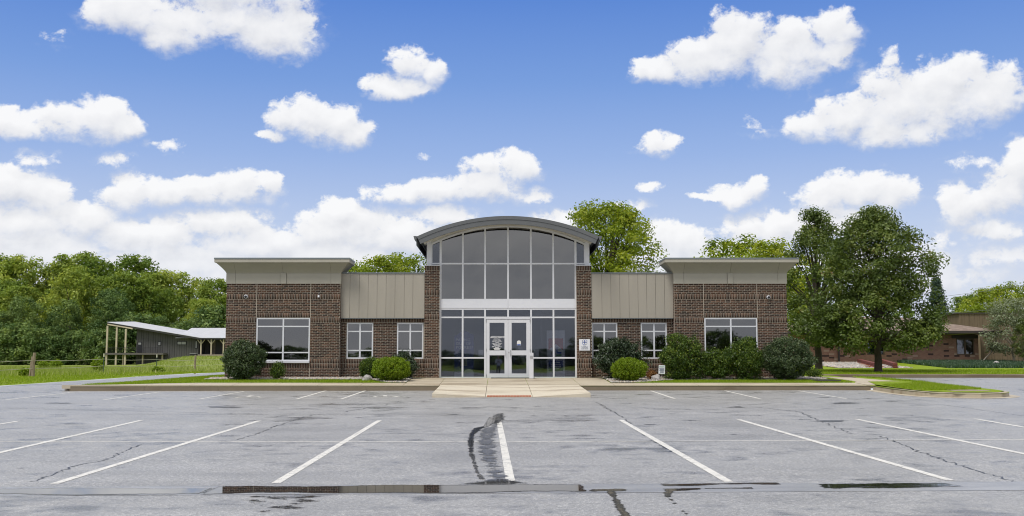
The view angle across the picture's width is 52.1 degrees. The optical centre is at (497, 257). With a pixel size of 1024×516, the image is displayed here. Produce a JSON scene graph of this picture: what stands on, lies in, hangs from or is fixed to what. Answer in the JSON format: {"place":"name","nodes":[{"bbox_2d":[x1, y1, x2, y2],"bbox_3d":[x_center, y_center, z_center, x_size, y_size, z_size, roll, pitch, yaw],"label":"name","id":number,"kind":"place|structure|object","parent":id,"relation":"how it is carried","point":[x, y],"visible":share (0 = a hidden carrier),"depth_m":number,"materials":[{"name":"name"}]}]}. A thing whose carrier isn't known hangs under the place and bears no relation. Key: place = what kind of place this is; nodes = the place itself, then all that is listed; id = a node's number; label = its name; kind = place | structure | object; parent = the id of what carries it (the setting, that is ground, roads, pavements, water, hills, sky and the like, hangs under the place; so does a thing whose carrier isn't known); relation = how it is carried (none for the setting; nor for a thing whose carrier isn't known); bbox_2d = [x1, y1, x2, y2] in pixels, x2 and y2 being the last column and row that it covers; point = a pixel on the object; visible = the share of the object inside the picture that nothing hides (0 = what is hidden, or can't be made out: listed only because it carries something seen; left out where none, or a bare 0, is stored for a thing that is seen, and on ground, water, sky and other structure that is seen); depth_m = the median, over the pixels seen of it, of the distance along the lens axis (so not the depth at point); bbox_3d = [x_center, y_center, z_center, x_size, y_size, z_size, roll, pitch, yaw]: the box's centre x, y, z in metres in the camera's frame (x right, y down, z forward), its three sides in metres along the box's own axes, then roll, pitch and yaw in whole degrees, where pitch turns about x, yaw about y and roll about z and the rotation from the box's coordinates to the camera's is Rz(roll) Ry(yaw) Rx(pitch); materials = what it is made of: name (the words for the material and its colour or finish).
{"place":"outdoors","nodes":[
{"label":"outdoors","id":0,"kind":"place"},
{"bbox_2d":[0,371,223,384],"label":"grass","id":1,"kind":"structure","parent":0,"point":[64,377],"depth_m":52.09,"materials":[{"name":"green plant"}]},
{"bbox_2d":[82,374,394,384],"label":"grass","id":2,"kind":"structure","parent":0,"point":[197,379],"depth_m":41.41,"materials":[{"name":"green plant"}]},
{"bbox_2d":[206,376,411,382],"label":"gravel","id":3,"kind":"structure","parent":0,"point":[348,378],"depth_m":42.58,"materials":[{"name":"white gravel"}]},
{"bbox_2d":[62,378,865,388],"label":"sidewalk","id":4,"kind":"structure","parent":0,"point":[504,381],"depth_m":40.01,"materials":[{"name":"concrete"}]},
{"bbox_2d":[0,372,1023,515],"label":"parking lot","id":5,"kind":"structure","parent":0,"point":[793,446],"depth_m":16.79,"materials":[{"name":"grey asphalt"}]},
{"bbox_2d":[0,488,209,494],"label":"puddle","id":6,"kind":"object","parent":5,"relation":"on","point":[73,491],"visible":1,"depth_m":12.11,"materials":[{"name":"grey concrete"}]},
{"bbox_2d":[70,385,438,390],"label":"kerb","id":7,"kind":"structure","parent":5,"relation":"on","point":[260,388],"depth_m":39.07,"materials":[{"name":"concrete"}]},
{"bbox_2d":[247,495,315,511],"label":"puddle","id":8,"kind":"object","parent":5,"relation":"on","point":[306,500],"visible":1,"depth_m":11.17,"materials":[{"name":"black liquid"}]},
{"bbox_2d":[202,484,585,493],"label":"puddle","id":9,"kind":"object","parent":5,"relation":"on","point":[414,488],"visible":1,"depth_m":12.22,"materials":[{"name":"black liquid"}]},
{"bbox_2d":[468,417,497,478],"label":"puddle","id":10,"kind":"object","parent":5,"relation":"on","point":[490,420],"visible":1,"depth_m":18.63,"materials":[{"name":"black liquid"}]},
{"bbox_2d":[477,413,514,481],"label":"puddle","id":11,"kind":"object","parent":5,"relation":"on","point":[487,434],"visible":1,"depth_m":16.97,"materials":[{"name":"grey"}]},
{"bbox_2d":[432,385,590,397],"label":"entrance ramp","id":12,"kind":"structure","parent":5,"relation":"on","point":[510,391],"depth_m":35.97,"materials":[{"name":"concrete"}]},
{"bbox_2d":[606,491,630,515],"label":"puddle","id":13,"kind":"object","parent":5,"relation":"on","point":[619,506],"visible":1,"depth_m":10.63,"materials":[{"name":"black liquid"}]},
{"bbox_2d":[661,482,778,485],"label":"puddle","id":14,"kind":"object","parent":5,"relation":"on","point":[664,484],"visible":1,"depth_m":12.60,"materials":[{"name":"black liquid"}]},
{"bbox_2d":[581,385,870,390],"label":"kerb","id":15,"kind":"structure","parent":5,"relation":"on","point":[656,387],"depth_m":39.07,"materials":[{"name":"concrete"}]},
{"bbox_2d":[819,483,960,487],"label":"puddle","id":16,"kind":"object","parent":5,"relation":"on","point":[886,485],"visible":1,"depth_m":12.36,"materials":[{"name":"black liquid"}]},
{"bbox_2d":[821,374,1023,377],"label":"kerb","id":17,"kind":"structure","parent":5,"relation":"on","point":[944,375],"depth_m":51.00,"materials":[{"name":"concrete"}]},
{"bbox_2d":[867,386,1019,397],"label":"kerb","id":18,"kind":"structure","parent":5,"relation":"on","point":[905,392],"depth_m":33.85,"materials":[{"name":"concrete"}]},
{"bbox_2d":[0,357,1023,393],"bbox_3d":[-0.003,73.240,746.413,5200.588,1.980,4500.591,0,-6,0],"label":"ground","id":19,"kind":"structure","parent":0,"point":[914,366],"depth_m":68.26,"materials":[{"name":"green plant"}]},
{"bbox_2d":[0,310,15,364],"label":"tree","id":20,"kind":"object","parent":19,"relation":"on","point":[3,317],"visible":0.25,"depth_m":218.13,"materials":[{"name":"green plant"}]},
{"bbox_2d":[0,329,27,364],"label":"thicket shrub","id":21,"kind":"object","parent":19,"relation":"on","point":[13,346],"visible":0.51,"depth_m":199.04,"materials":[{"name":"green plant"}]},
{"bbox_2d":[0,277,38,324],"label":"tree","id":22,"kind":"object","parent":19,"relation":"on","point":[5,283],"visible":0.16,"depth_m":240.61,"materials":[{"name":"green plant"}]},
{"bbox_2d":[0,284,42,325],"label":"tree","id":23,"kind":"object","parent":19,"relation":"on","point":[13,291],"visible":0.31,"depth_m":231.04,"materials":[{"name":"green plant"}]},
{"bbox_2d":[0,254,49,313],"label":"tree","id":24,"kind":"object","parent":19,"relation":"on","point":[18,265],"visible":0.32,"depth_m":257.68,"materials":[{"name":"green plant"}]},
{"bbox_2d":[3,293,46,329],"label":"tree","id":25,"kind":"object","parent":19,"relation":"on","point":[17,304],"visible":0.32,"depth_m":219.17,"materials":[{"name":"green plant"}]},
{"bbox_2d":[0,320,52,364],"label":"thicket shrub","id":26,"kind":"object","parent":19,"relation":"on","point":[17,327],"visible":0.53,"depth_m":199.26,"materials":[{"name":"green plant"}]},
{"bbox_2d":[11,327,58,364],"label":"thicket shrub","id":27,"kind":"object","parent":19,"relation":"on","point":[24,337],"visible":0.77,"depth_m":198.41,"materials":[{"name":"green plant"}]},
{"bbox_2d":[29,335,60,364],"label":"thicket shrub","id":28,"kind":"object","parent":19,"relation":"on","point":[49,349],"visible":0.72,"depth_m":199.13,"materials":[{"name":"green plant"}]},
{"bbox_2d":[39,311,67,335],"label":"tree","id":29,"kind":"object","parent":19,"relation":"on","point":[48,322],"visible":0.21,"depth_m":217.88,"materials":[{"name":"green plant"}]},
{"bbox_2d":[35,260,74,314],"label":"tree","id":30,"kind":"object","parent":19,"relation":"on","point":[46,272],"visible":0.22,"depth_m":263.42,"materials":[{"name":"green plant"}]},
{"bbox_2d":[36,334,78,364],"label":"thicket shrub","id":31,"kind":"object","parent":19,"relation":"on","point":[63,350],"visible":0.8,"depth_m":199.86,"materials":[{"name":"green plant"}]},
{"bbox_2d":[37,285,78,333],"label":"tree","id":32,"kind":"object","parent":19,"relation":"on","point":[62,291],"visible":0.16,"depth_m":241.90,"materials":[{"name":"green plant"}]},
{"bbox_2d":[46,296,86,349],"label":"tree","id":33,"kind":"object","parent":19,"relation":"on","point":[73,318],"visible":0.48,"depth_m":213.04,"materials":[{"name":"green plant"}]},
{"bbox_2d":[36,264,100,338],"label":"tree","id":34,"kind":"object","parent":19,"relation":"on","point":[78,281],"visible":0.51,"depth_m":234.26,"materials":[{"name":"green plant"}]},
{"bbox_2d":[36,251,109,363],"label":"tree","id":35,"kind":"object","parent":19,"relation":"on","point":[75,259],"visible":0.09,"depth_m":265.46,"materials":[{"name":"green plant"}]},
{"bbox_2d":[53,329,95,364],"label":"thicket shrub","id":36,"kind":"object","parent":19,"relation":"on","point":[73,335],"visible":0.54,"depth_m":201.48,"materials":[{"name":"green plant"}]},
{"bbox_2d":[71,335,93,364],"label":"thicket shrub","id":37,"kind":"object","parent":19,"relation":"on","point":[82,362],"visible":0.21,"depth_m":202.25,"materials":[{"name":"green plant"}]},
{"bbox_2d":[64,256,128,308],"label":"tree","id":38,"kind":"object","parent":19,"relation":"on","point":[102,266],"visible":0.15,"depth_m":258.11,"materials":[{"name":"green plant"}]},
{"bbox_2d":[82,275,111,332],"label":"tree","id":39,"kind":"object","parent":19,"relation":"on","point":[102,283],"visible":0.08,"depth_m":241.51,"materials":[{"name":"green plant"}]},
{"bbox_2d":[77,328,124,364],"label":"thicket shrub","id":40,"kind":"object","parent":19,"relation":"on","point":[97,338],"visible":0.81,"depth_m":198.81,"materials":[{"name":"green plant"}]},
{"bbox_2d":[85,287,133,363],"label":"tree","id":41,"kind":"object","parent":19,"relation":"on","point":[103,294],"visible":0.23,"depth_m":221.14,"materials":[{"name":"green plant"}]},
{"bbox_2d":[0,353,223,376],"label":"fence","id":42,"kind":"object","parent":19,"relation":"on","point":[32,368],"visible":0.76,"depth_m":56.27,"materials":[{"name":"brown wood"}]},
{"bbox_2d":[0,355,224,375],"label":"meadow weeds","id":43,"kind":"object","parent":19,"relation":"on","point":[202,359],"visible":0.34,"depth_m":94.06,"materials":[{"name":"green plant"}]},
{"bbox_2d":[87,291,138,352],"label":"tree","id":44,"kind":"object","parent":19,"relation":"on","point":[107,304],"visible":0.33,"depth_m":212.57,"materials":[{"name":"green plant"}]},
{"bbox_2d":[102,325,136,364],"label":"thicket shrub","id":45,"kind":"object","parent":19,"relation":"on","point":[133,360],"visible":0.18,"depth_m":209.61,"materials":[{"name":"green plant"}]},
{"bbox_2d":[98,269,151,327],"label":"tree","id":46,"kind":"object","parent":19,"relation":"on","point":[114,281],"visible":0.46,"depth_m":235.79,"materials":[{"name":"green plant"}]},
{"bbox_2d":[103,254,159,292],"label":"tree","id":47,"kind":"object","parent":19,"relation":"on","point":[140,266],"visible":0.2,"depth_m":265.64,"materials":[{"name":"green plant"}]},
{"bbox_2d":[112,312,164,364],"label":"thicket shrub","id":48,"kind":"object","parent":19,"relation":"on","point":[147,318],"visible":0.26,"depth_m":209.61,"materials":[{"name":"green plant"}]},
{"bbox_2d":[129,284,171,344],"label":"tree","id":49,"kind":"object","parent":19,"relation":"on","point":[151,297],"visible":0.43,"depth_m":236.27,"materials":[{"name":"green plant"}]},
{"bbox_2d":[127,271,175,323],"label":"tree","id":50,"kind":"object","parent":19,"relation":"on","point":[153,278],"visible":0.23,"depth_m":259.22,"materials":[{"name":"green plant"}]},
{"bbox_2d":[105,322,225,364],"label":"pavilion","id":51,"kind":"structure","parent":19,"relation":"on","point":[161,342],"depth_m":189.29,"materials":[{"name":"white metal"}]},
{"bbox_2d":[145,287,187,325],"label":"tree","id":52,"kind":"object","parent":19,"relation":"on","point":[173,301],"visible":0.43,"depth_m":240.68,"materials":[{"name":"green plant"}]},
{"bbox_2d":[146,269,196,324],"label":"tree","id":53,"kind":"object","parent":19,"relation":"on","point":[180,284],"visible":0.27,"depth_m":262.49,"materials":[{"name":"green plant"}]},
{"bbox_2d":[175,277,217,320],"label":"tree","id":54,"kind":"object","parent":19,"relation":"on","point":[195,283],"visible":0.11,"depth_m":264.89,"materials":[{"name":"green plant"}]},
{"bbox_2d":[186,299,219,318],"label":"tree","id":55,"kind":"object","parent":19,"relation":"on","point":[194,307],"visible":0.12,"depth_m":234.07,"materials":[{"name":"green plant"}]},
{"bbox_2d":[181,304,225,329],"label":"thicket shrub","id":56,"kind":"object","parent":19,"relation":"on","point":[212,315],"visible":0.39,"depth_m":209.05,"materials":[{"name":"green plant"}]},
{"bbox_2d":[189,277,226,325],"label":"tree","id":57,"kind":"object","parent":19,"relation":"on","point":[217,285],"visible":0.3,"depth_m":254.62,"materials":[{"name":"green plant"}]},
{"bbox_2d":[349,253,412,271],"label":"leafy tree","id":58,"kind":"object","parent":19,"relation":"on","point":[379,261],"visible":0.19,"depth_m":104.85,"materials":[{"name":"green plant"}]},
{"bbox_2d":[380,252,426,271],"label":"leafy tree","id":59,"kind":"object","parent":19,"relation":"on","point":[414,261],"visible":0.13,"depth_m":112.27,"materials":[{"name":"green plant"}]},
{"bbox_2d":[214,216,798,377],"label":"office building","id":60,"kind":"structure","parent":19,"relation":"on","point":[507,292],"depth_m":44.12,"materials":[{"name":"brick"}]},
{"bbox_2d":[256,318,309,362],"bbox_3d":[-8.985,3.443,43.825,2.260,1.874,0.265,0,-6,0],"label":"window","id":61,"kind":"structure","parent":60,"relation":"in","point":[285,340],"depth_m":43.84,"materials":[{"name":"grey glass"}]},
{"bbox_2d":[346,323,372,358],"bbox_3d":[-5.820,3.494,44.250,1.112,1.512,0.170,0,-6,0],"label":"window","id":62,"kind":"structure","parent":60,"relation":"in","point":[359,335],"depth_m":44.20,"materials":[{"name":"grey glass"}]},
{"bbox_2d":[397,323,423,358],"bbox_3d":[-3.702,3.494,44.250,1.110,1.512,0.170,0,-6,0],"label":"window","id":63,"kind":"structure","parent":60,"relation":"in","point":[409,335],"depth_m":44.20,"materials":[{"name":"grey glass"}]},
{"bbox_2d":[454,331,473,376],"bbox_3d":[-1.446,4.099,44.593,0.816,1.989,0.180,0,-6,0],"label":"standing banner","id":64,"kind":"object","parent":60,"relation":"on","point":[468,348],"visible":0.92,"depth_m":44.57,"materials":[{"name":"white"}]},
{"bbox_2d":[547,330,564,376],"bbox_3d":[2.458,4.087,44.578,0.766,2.010,0.052,0,-6,0],"label":"poster stand","id":65,"kind":"object","parent":60,"relation":"on","point":[559,342],"visible":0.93,"depth_m":44.57,"materials":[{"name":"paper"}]},
{"bbox_2d":[592,323,616,358],"bbox_3d":[4.495,3.494,44.250,1.068,1.512,0.170,0,-6,0],"label":"window","id":66,"kind":"structure","parent":60,"relation":"in","point":[601,332],"depth_m":44.22,"materials":[{"name":"grey glass"}]},
{"bbox_2d":[641,323,666,358],"bbox_3d":[6.570,3.494,44.250,1.095,1.512,0.170,0,-6,0],"label":"window","id":67,"kind":"structure","parent":60,"relation":"in","point":[654,334],"depth_m":44.20,"materials":[{"name":"grey glass"}]},
{"bbox_2d":[704,318,757,350],"bbox_3d":[9.741,3.443,43.825,2.235,1.874,0.265,0,-6,0],"label":"window","id":68,"kind":"structure","parent":60,"relation":"in","point":[718,332],"depth_m":43.86,"materials":[{"name":"grey glass"}]},
{"bbox_2d":[565,198,669,271],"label":"maple tree","id":69,"kind":"object","parent":19,"relation":"on","point":[620,219],"visible":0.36,"depth_m":70.33,"materials":[{"name":"green plant"}]},
{"bbox_2d":[693,233,787,293],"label":"leafy tree","id":70,"kind":"object","parent":19,"relation":"on","point":[726,252],"visible":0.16,"depth_m":117.11,"materials":[{"name":"green plant"}]},
{"bbox_2d":[636,377,852,382],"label":"grass","id":71,"kind":"structure","parent":19,"relation":"on","point":[746,381],"depth_m":40.88,"materials":[{"name":"green plant"}]},
{"bbox_2d":[729,237,821,324],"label":"leafy tree","id":72,"kind":"object","parent":19,"relation":"on","point":[773,249],"visible":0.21,"depth_m":104.52,"materials":[{"name":"green plant"}]},
{"bbox_2d":[779,204,851,368],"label":"pear tree","id":73,"kind":"object","parent":19,"relation":"on","point":[806,239],"visible":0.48,"depth_m":65.82,"materials":[{"name":"green plant"}]},
{"bbox_2d":[790,203,956,371],"bbox_3d":[21.465,1.721,60.212,9.140,9.911,7.206,0,-6,0],"label":"pear tree","id":74,"kind":"object","parent":19,"relation":"on","point":[873,290],"visible":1,"depth_m":58.87,"materials":[{"name":"green plant"}]},
{"bbox_2d":[857,359,897,367],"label":"timber steps","id":75,"kind":"structure","parent":19,"relation":"on","point":[884,361],"depth_m":76.76,"materials":[{"name":"wood"}]},
{"bbox_2d":[788,317,1001,362],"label":"brick house","id":76,"kind":"structure","parent":19,"relation":"on","point":[960,342],"depth_m":83.66,"materials":[{"name":"brown brick"}]},
{"bbox_2d":[853,375,1001,391],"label":"grass","id":77,"kind":"structure","parent":19,"relation":"on","point":[921,385],"depth_m":37.18,"materials":[{"name":"green plant"}]},
{"bbox_2d":[926,277,948,313],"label":"spruce tree","id":78,"kind":"object","parent":19,"relation":"on","point":[937,284],"visible":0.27,"depth_m":107.84,"materials":[{"name":"green plant"}]},
{"bbox_2d":[897,359,1023,367],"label":"ground cover","id":79,"kind":"object","parent":19,"relation":"on","point":[971,363],"visible":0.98,"depth_m":76.61,"materials":[{"name":"green plant"}]},
{"bbox_2d":[949,293,984,312],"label":"leafy tree","id":80,"kind":"object","parent":19,"relation":"on","point":[958,300],"visible":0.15,"depth_m":159.99,"materials":[{"name":"green plant"}]},
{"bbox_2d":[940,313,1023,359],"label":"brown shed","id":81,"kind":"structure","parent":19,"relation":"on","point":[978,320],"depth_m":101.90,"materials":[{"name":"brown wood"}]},
{"bbox_2d":[955,286,1013,312],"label":"leafy tree","id":82,"kind":"object","parent":19,"relation":"on","point":[984,293],"visible":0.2,"depth_m":150.32,"materials":[{"name":"green plant"}]},
{"bbox_2d":[969,281,1023,312],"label":"leafy tree","id":83,"kind":"object","parent":19,"relation":"on","point":[998,291],"visible":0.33,"depth_m":145.74,"materials":[{"name":"green plant"}]},
{"bbox_2d":[979,296,1023,360],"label":"willow shrub","id":84,"kind":"object","parent":19,"relation":"on","point":[1012,319],"visible":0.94,"depth_m":81.50,"materials":[{"name":"green plant"}]},
{"bbox_2d":[980,334,1022,360],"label":"board fence","id":85,"kind":"object","parent":19,"relation":"on","point":[996,356],"visible":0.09,"depth_m":86.66,"materials":[{"name":"brown wood"}]},
{"bbox_2d":[1010,319,1023,361],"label":"dark shrub","id":86,"kind":"object","parent":19,"relation":"on","point":[1020,350],"visible":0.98,"depth_m":80.22,"materials":[{"name":"green plant"}]},
{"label":"gravel bed","id":87,"kind":"structure","parent":19,"relation":"on","visible":0},
{"bbox_2d":[592,336,651,377],"bbox_3d":[5.125,4.149,43.018,2.523,1.903,1.629,0,-6,0],"label":"holly shrub","id":88,"kind":"object","parent":87,"relation":"on","point":[609,352],"visible":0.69,"depth_m":42.80,"materials":[{"name":"green plant"}]},
{"bbox_2d":[610,357,648,380],"bbox_3d":[5.215,4.421,41.518,1.543,1.048,1.298,0,-6,0],"label":"yew shrub","id":89,"kind":"object","parent":87,"relation":"on","point":[627,368],"visible":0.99,"depth_m":41.21,"materials":[{"name":"green plant"}]},
{"bbox_2d":[656,332,711,379],"bbox_3d":[7.551,4.053,42.499,2.296,2.142,1.897,0,-6,0],"label":"burning bush","id":90,"kind":"object","parent":87,"relation":"on","point":[683,352],"visible":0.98,"depth_m":42.22,"materials":[{"name":"green plant"}]},
{"bbox_2d":[693,347,734,378],"bbox_3d":[8.776,4.303,42.623,1.902,1.461,1.724,0,-6,0],"label":"burning bush","id":91,"kind":"object","parent":87,"relation":"on","point":[712,368],"visible":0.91,"depth_m":42.29,"materials":[{"name":"green plant"}]},
{"bbox_2d":[716,335,766,379],"bbox_3d":[9.996,4.112,42.461,1.961,1.971,1.778,4,-7,-38],"label":"burning bush","id":92,"kind":"object","parent":87,"relation":"on","point":[747,356],"visible":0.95,"depth_m":42.17,"materials":[{"name":"green plant"}]},
{"bbox_2d":[760,335,818,379],"bbox_3d":[11.732,4.079,42.403,2.250,1.963,2.156,4,-7,-34],"label":"round shrub","id":93,"kind":"object","parent":87,"relation":"on","point":[780,359],"visible":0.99,"depth_m":42.01,"materials":[{"name":"green plant"}]},
{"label":"gravel bed","id":94,"kind":"structure","parent":19,"relation":"on","visible":0},
{"bbox_2d":[219,338,267,379],"bbox_3d":[-10.286,4.155,42.554,1.960,1.815,1.760,0,-6,0],"label":"round shrub","id":95,"kind":"object","parent":94,"relation":"on","point":[241,362],"visible":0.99,"depth_m":42.20,"materials":[{"name":"green plant"}]},
{"bbox_2d":[268,360,287,378],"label":"shrub","id":96,"kind":"object","parent":94,"relation":"on","point":[277,370],"visible":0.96,"depth_m":42.52,"materials":[{"name":"green plant"}]},
{"bbox_2d":[358,356,377,377],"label":"clipped shrub","id":97,"kind":"object","parent":94,"relation":"on","point":[365,366],"visible":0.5,"depth_m":42.67,"materials":[{"name":"green plant"}]},
{"bbox_2d":[371,356,411,380],"bbox_3d":[-4.229,4.407,41.507,1.594,1.075,1.362,0,-6,0],"label":"yew shrub","id":98,"kind":"object","parent":94,"relation":"on","point":[389,368],"visible":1,"depth_m":41.17,"materials":[{"name":"green plant"}]},
{"bbox_2d":[392,348,420,377],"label":"holly shrub","id":99,"kind":"object","parent":94,"relation":"on","point":[412,362],"visible":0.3,"depth_m":43.01,"materials":[{"name":"green plant"}]},
{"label":"gravel bank","id":100,"kind":"structure","parent":19,"relation":"on","visible":0},
{"bbox_2d":[822,361,912,367],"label":"gravel","id":101,"kind":"structure","parent":100,"relation":"on","point":[845,364],"depth_m":76.02,"materials":[{"name":"white gravel"}]},
{"bbox_2d":[0,0,1023,389],"label":"sky","id":102,"kind":"structure","parent":0,"point":[184,135],"materials":[{"name":"blue"}]},
{"bbox_2d":[602,376,825,382],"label":"gravel","id":103,"kind":"structure","parent":0,"point":[613,380],"depth_m":42.33,"materials":[{"name":"white gravel"}]},
{"bbox_2d":[820,377,888,387],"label":"footpath","id":104,"kind":"structure","parent":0,"point":[863,381],"depth_m":41.79,"materials":[{"name":"concrete"}]},
{"bbox_2d":[796,369,1023,375],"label":"grass","id":105,"kind":"structure","parent":0,"point":[931,371],"depth_m":59.51,"materials":[{"name":"green plant"}]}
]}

